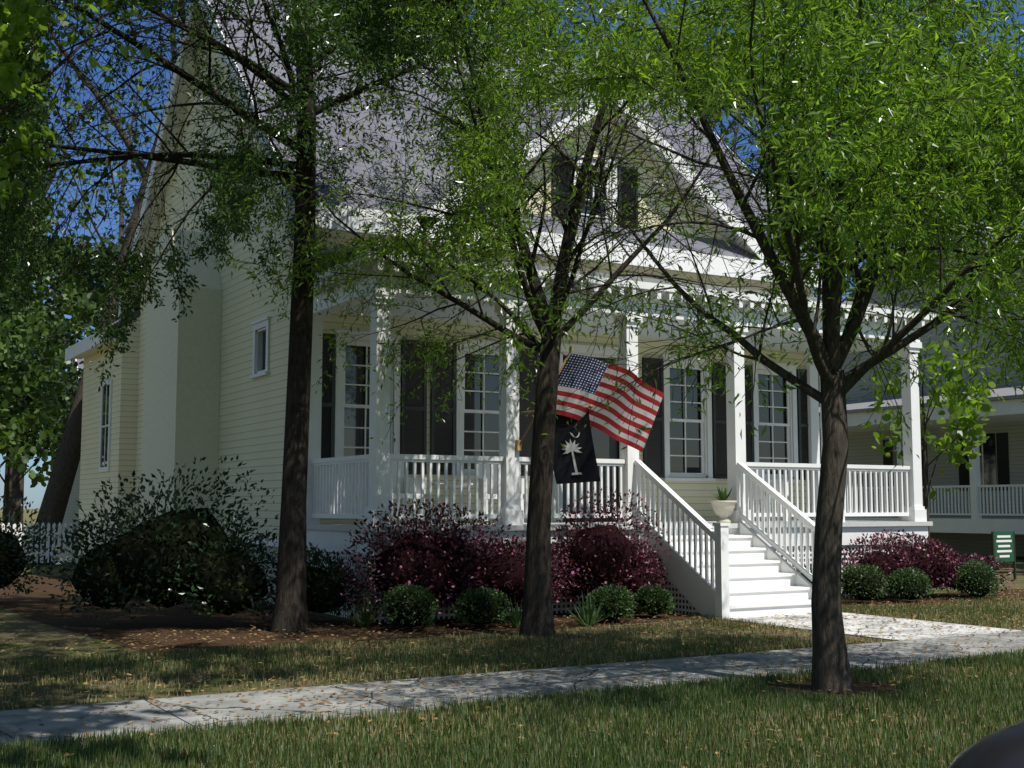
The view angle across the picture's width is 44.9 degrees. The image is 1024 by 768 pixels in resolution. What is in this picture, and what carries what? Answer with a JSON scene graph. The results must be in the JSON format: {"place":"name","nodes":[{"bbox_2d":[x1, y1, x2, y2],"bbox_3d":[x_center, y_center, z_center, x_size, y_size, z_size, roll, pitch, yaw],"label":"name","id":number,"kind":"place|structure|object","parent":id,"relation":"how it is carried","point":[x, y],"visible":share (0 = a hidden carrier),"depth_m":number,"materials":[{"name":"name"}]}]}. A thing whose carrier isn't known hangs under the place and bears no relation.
{"place":"outdoors","nodes":[
{"label":"outdoors","id":0,"kind":"place"},
{"bbox_2d":[50,358,83,543],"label":"neighbour garage","id":1,"kind":"structure","parent":0,"point":[72,508],"depth_m":47.80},
{"bbox_2d":[0,0,175,209],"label":"shade tree","id":2,"kind":"object","parent":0,"point":[22,14],"depth_m":10.65,"materials":[{"name":"green plant"}]},
{"bbox_2d":[0,631,1023,746],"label":"sidewalk","id":3,"kind":"structure","parent":0,"point":[69,721],"depth_m":9.75,"materials":[{"name":"concrete"}]},
{"bbox_2d":[0,509,1023,767],"bbox_3d":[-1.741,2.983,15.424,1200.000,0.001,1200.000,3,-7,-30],"label":"ground","id":4,"kind":"structure","parent":0,"point":[20,629],"depth_m":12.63,"materials":[{"name":"plant"}]},
{"bbox_2d":[0,293,60,473],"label":"tree","id":5,"kind":"object","parent":4,"relation":"on","point":[12,426],"depth_m":33.57,"materials":[{"name":"green plant"}]},
{"bbox_2d":[0,257,64,387],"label":"tree","id":6,"kind":"object","parent":4,"relation":"on","point":[51,354],"visible":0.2,"depth_m":36.32,"materials":[{"name":"green plant"}]},
{"bbox_2d":[3,243,65,440],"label":"tree","id":7,"kind":"object","parent":4,"relation":"on","point":[39,308],"visible":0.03,"depth_m":51.45,"materials":[{"name":"green plant"}]},
{"bbox_2d":[0,291,72,531],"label":"tree","id":8,"kind":"object","parent":4,"relation":"on","point":[41,384],"depth_m":35.60,"materials":[{"name":"green plant"}]},
{"bbox_2d":[1,522,77,563],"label":"picket fence","id":9,"kind":"object","parent":4,"relation":"on","point":[46,554],"visible":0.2,"depth_m":30.21,"materials":[{"name":"white paint"}]},
{"bbox_2d":[13,82,72,330],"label":"tree","id":10,"kind":"object","parent":4,"relation":"on","point":[58,121],"depth_m":61.02,"materials":[{"name":"green plant"}]},
{"bbox_2d":[0,194,92,424],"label":"tree","id":11,"kind":"object","parent":4,"relation":"on","point":[69,309],"depth_m":41.39,"materials":[{"name":"green plant"}]},
{"bbox_2d":[0,218,104,467],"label":"tree","id":12,"kind":"object","parent":4,"relation":"on","point":[65,399],"depth_m":41.56,"materials":[{"name":"green plant"}]},
{"bbox_2d":[0,29,110,426],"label":"tree","id":13,"kind":"object","parent":4,"relation":"on","point":[69,293],"depth_m":53.71,"materials":[{"name":"green plant"}]},
{"bbox_2d":[2,64,133,522],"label":"tree","id":14,"kind":"object","parent":4,"relation":"on","point":[76,288],"depth_m":73.09,"materials":[{"name":"green plant"}]},
{"bbox_2d":[0,11,144,536],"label":"tree","id":15,"kind":"object","parent":4,"relation":"on","point":[100,280],"depth_m":58.32,"materials":[{"name":"green plant"}]},
{"bbox_2d":[2,1,189,363],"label":"tree","id":16,"kind":"object","parent":4,"relation":"on","point":[100,213],"depth_m":63.88,"materials":[{"name":"green plant"}]},
{"bbox_2d":[83,134,137,272],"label":"tree","id":17,"kind":"object","parent":4,"relation":"on","point":[104,235],"depth_m":57.93,"materials":[{"name":"green plant"}]},
{"bbox_2d":[44,6,179,323],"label":"tree","id":18,"kind":"object","parent":4,"relation":"on","point":[115,213],"depth_m":73.77,"materials":[{"name":"green plant"}]},
{"bbox_2d":[0,456,366,625],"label":"dark green shrubs","id":19,"kind":"object","parent":4,"relation":"on","point":[334,569],"visible":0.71,"depth_m":14.90,"materials":[{"name":"green plant"}]},
{"bbox_2d":[26,0,505,565],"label":"tree","id":20,"kind":"object","parent":4,"relation":"on","point":[54,503],"depth_m":30.78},
{"bbox_2d":[0,0,627,632],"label":"tree","id":21,"kind":"object","parent":4,"relation":"on","point":[313,36],"depth_m":13.66,"materials":[{"name":"green plant"}]},
{"bbox_2d":[77,25,812,603],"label":"house walls","id":22,"kind":"structure","parent":4,"relation":"on","point":[207,379],"depth_m":21.05,"materials":[{"name":"beige wood"}]},
{"bbox_2d":[65,0,821,361],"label":"house roof","id":23,"kind":"structure","parent":22,"relation":"on","point":[83,348],"depth_m":21.15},
{"bbox_2d":[416,2,487,28],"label":"tree","id":24,"kind":"object","parent":4,"relation":"on","point":[469,14],"depth_m":41.88,"materials":[{"name":"green plant"}]},
{"bbox_2d":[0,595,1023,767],"bbox_3d":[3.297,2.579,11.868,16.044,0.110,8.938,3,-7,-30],"label":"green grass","id":25,"kind":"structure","parent":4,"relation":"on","point":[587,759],"depth_m":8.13,"materials":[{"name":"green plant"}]},
{"bbox_2d":[0,575,1023,699],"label":"mulch beds","id":26,"kind":"object","parent":4,"relation":"on","point":[38,605],"visible":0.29,"depth_m":15.36,"materials":[{"name":"brown soil"}]},
{"bbox_2d":[0,507,993,627],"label":"shrub","id":27,"kind":"object","parent":26,"relation":"on","point":[123,560],"visible":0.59,"depth_m":14.93,"materials":[{"name":"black plant"}]},
{"bbox_2d":[337,582,810,627],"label":"grass-like plants","id":28,"kind":"object","parent":26,"relation":"on","point":[589,617],"visible":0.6,"depth_m":14.88,"materials":[{"name":"green plant"}]},
{"bbox_2d":[337,486,1015,617],"bbox_3d":[2.939,2.313,17.548,11.626,1.696,2.155,3,-7,-30],"label":"loropetalum","id":29,"kind":"object","parent":26,"relation":"on","point":[928,547],"depth_m":15.84,"materials":[{"name":"purple plant"}]},
{"bbox_2d":[0,589,1023,767],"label":"fallen leaves","id":30,"kind":"object","parent":4,"relation":"on","point":[344,700],"visible":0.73,"depth_m":11.61,"materials":[{"name":"brown plant"}]},
{"bbox_2d":[491,4,561,53],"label":"tree","id":31,"kind":"object","parent":4,"relation":"on","point":[549,34],"visible":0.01,"depth_m":70.95,"materials":[{"name":"green plant"}]},
{"bbox_2d":[434,0,633,58],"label":"tree","id":32,"kind":"object","parent":4,"relation":"on","point":[536,17],"depth_m":58.53,"materials":[{"name":"green plant"}]},
{"bbox_2d":[203,0,879,638],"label":"tree","id":33,"kind":"object","parent":4,"relation":"on","point":[465,174],"depth_m":13.80,"materials":[{"name":"green plant"}]},
{"bbox_2d":[306,247,936,622],"bbox_3d":[1.988,0.761,19.184,10.400,5.160,2.700,3,-7,-30],"label":"porch","id":34,"kind":"object","parent":4,"relation":"on","point":[329,538],"visible":0.35,"depth_m":17.79,"materials":[{"name":"white paint"}]},
{"bbox_2d":[521,404,600,483],"bbox_3d":[0.655,0.814,16.676,1.072,1.067,0.116,-1,-6,11],"label":"flag","id":35,"kind":"object","parent":34,"relation":"attached to","point":[575,462],"visible":0.9,"depth_m":16.65,"materials":[{"name":"blue fabric"}]},
{"bbox_2d":[368,462,788,523],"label":"porch chairs","id":36,"kind":"object","parent":34,"relation":"on","point":[402,485],"visible":0.34,"depth_m":17.99,"materials":[{"name":"white wood"}]},
{"bbox_2d":[515,348,663,451],"bbox_3d":[1.055,0.225,16.607,1.990,1.377,0.542,0,-6,-4],"label":"us flag","id":37,"kind":"object","parent":34,"relation":"attached to","point":[576,378],"visible":0.86,"depth_m":16.61,"materials":[{"name":"multicoloured fabric"}]},
{"bbox_2d":[311,454,910,518],"bbox_3d":[1.946,1.638,19.169,9.830,0.830,2.295,3,-7,-30],"label":"porch railing","id":38,"kind":"object","parent":34,"relation":"attached to","point":[339,482],"visible":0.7,"depth_m":17.14,"materials":[{"name":"white wood"}]},
{"bbox_2d":[710,501,736,522],"bbox_3d":[3.161,1.911,18.492,0.400,0.335,0.390,3,-7,-30],"label":"urn planter","id":39,"kind":"object","parent":34,"relation":"on","point":[723,510],"visible":0.98,"depth_m":18.38,"materials":[{"name":"stone"}]},
{"bbox_2d":[710,486,731,500],"bbox_3d":[3.142,1.640,18.542,0.229,0.263,0.376,3,-7,-30],"label":"urn plant","id":40,"kind":"object","parent":39,"relation":"on","point":[722,494],"visible":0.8,"depth_m":18.49,"materials":[{"name":"green plant"}]},
{"bbox_2d":[379,559,1001,626],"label":"round boxwood shrubs","id":41,"kind":"object","parent":4,"relation":"on","point":[629,597],"visible":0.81,"depth_m":15.65,"materials":[{"name":"green plant"}]},
{"bbox_2d":[383,0,1023,693],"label":"tree","id":42,"kind":"object","parent":4,"relation":"on","point":[829,160],"depth_m":9.43,"materials":[{"name":"green plant"}]},
{"bbox_2d":[651,1,789,185],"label":"tree","id":43,"kind":"object","parent":4,"relation":"on","point":[756,143],"depth_m":69.90,"materials":[{"name":"green plant"}]},
{"bbox_2d":[644,522,811,617],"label":"stairs","id":44,"kind":"structure","parent":4,"relation":"on","point":[765,579],"depth_m":16.96,"materials":[{"name":"white paint"}]},
{"bbox_2d":[634,460,814,618],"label":"stair rails","id":45,"kind":"object","parent":44,"relation":"on","point":[718,533],"visible":0.84,"depth_m":17.20,"materials":[{"name":"white paint"}]},
{"bbox_2d":[658,0,891,296],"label":"tree","id":46,"kind":"object","parent":4,"relation":"on","point":[749,123],"depth_m":58.72,"materials":[{"name":"green plant"}]},
{"bbox_2d":[723,612,1020,640],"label":"front walk","id":47,"kind":"structure","parent":4,"relation":"on","point":[908,628],"depth_m":14.75,"materials":[{"name":"concrete"}]},
{"bbox_2d":[762,2,1021,290],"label":"tree","id":48,"kind":"object","parent":4,"relation":"on","point":[849,279],"depth_m":66.50,"materials":[{"name":"green plant"}]},
{"bbox_2d":[861,285,995,536],"bbox_3d":[10.564,0.928,30.615,3.181,7.364,3.279,3,-7,-30],"label":"tree","id":49,"kind":"object","parent":4,"relation":"on","point":[958,412],"depth_m":30.45,"materials":[{"name":"green plant"}]},
{"bbox_2d":[844,0,1023,291],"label":"tree","id":50,"kind":"object","parent":4,"relation":"on","point":[989,218],"depth_m":54.73,"materials":[{"name":"green plant"}]},
{"bbox_2d":[991,531,1016,578],"bbox_3d":[9.785,3.411,24.631,0.660,0.950,0.040,3,-7,-30],"label":"yard sign","id":51,"kind":"object","parent":4,"relation":"on","point":[1003,545],"visible":0.9,"depth_m":24.64,"materials":[{"name":"green"}]},
{"bbox_2d":[0,0,1023,508],"label":"sky","id":52,"kind":"structure","parent":0,"point":[36,494],"materials":[{"name":"blue"}]},
{"bbox_2d":[818,213,1023,556],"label":"neighbour house","id":53,"kind":"structure","parent":0,"point":[978,507],"depth_m":37.00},
{"bbox_2d":[948,720,1023,767],"bbox_3d":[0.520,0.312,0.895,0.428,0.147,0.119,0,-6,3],"label":"car","id":54,"kind":"object","parent":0,"point":[1003,748],"visible":1,"depth_m":0.89,"materials":[{"name":"black"}]}
]}

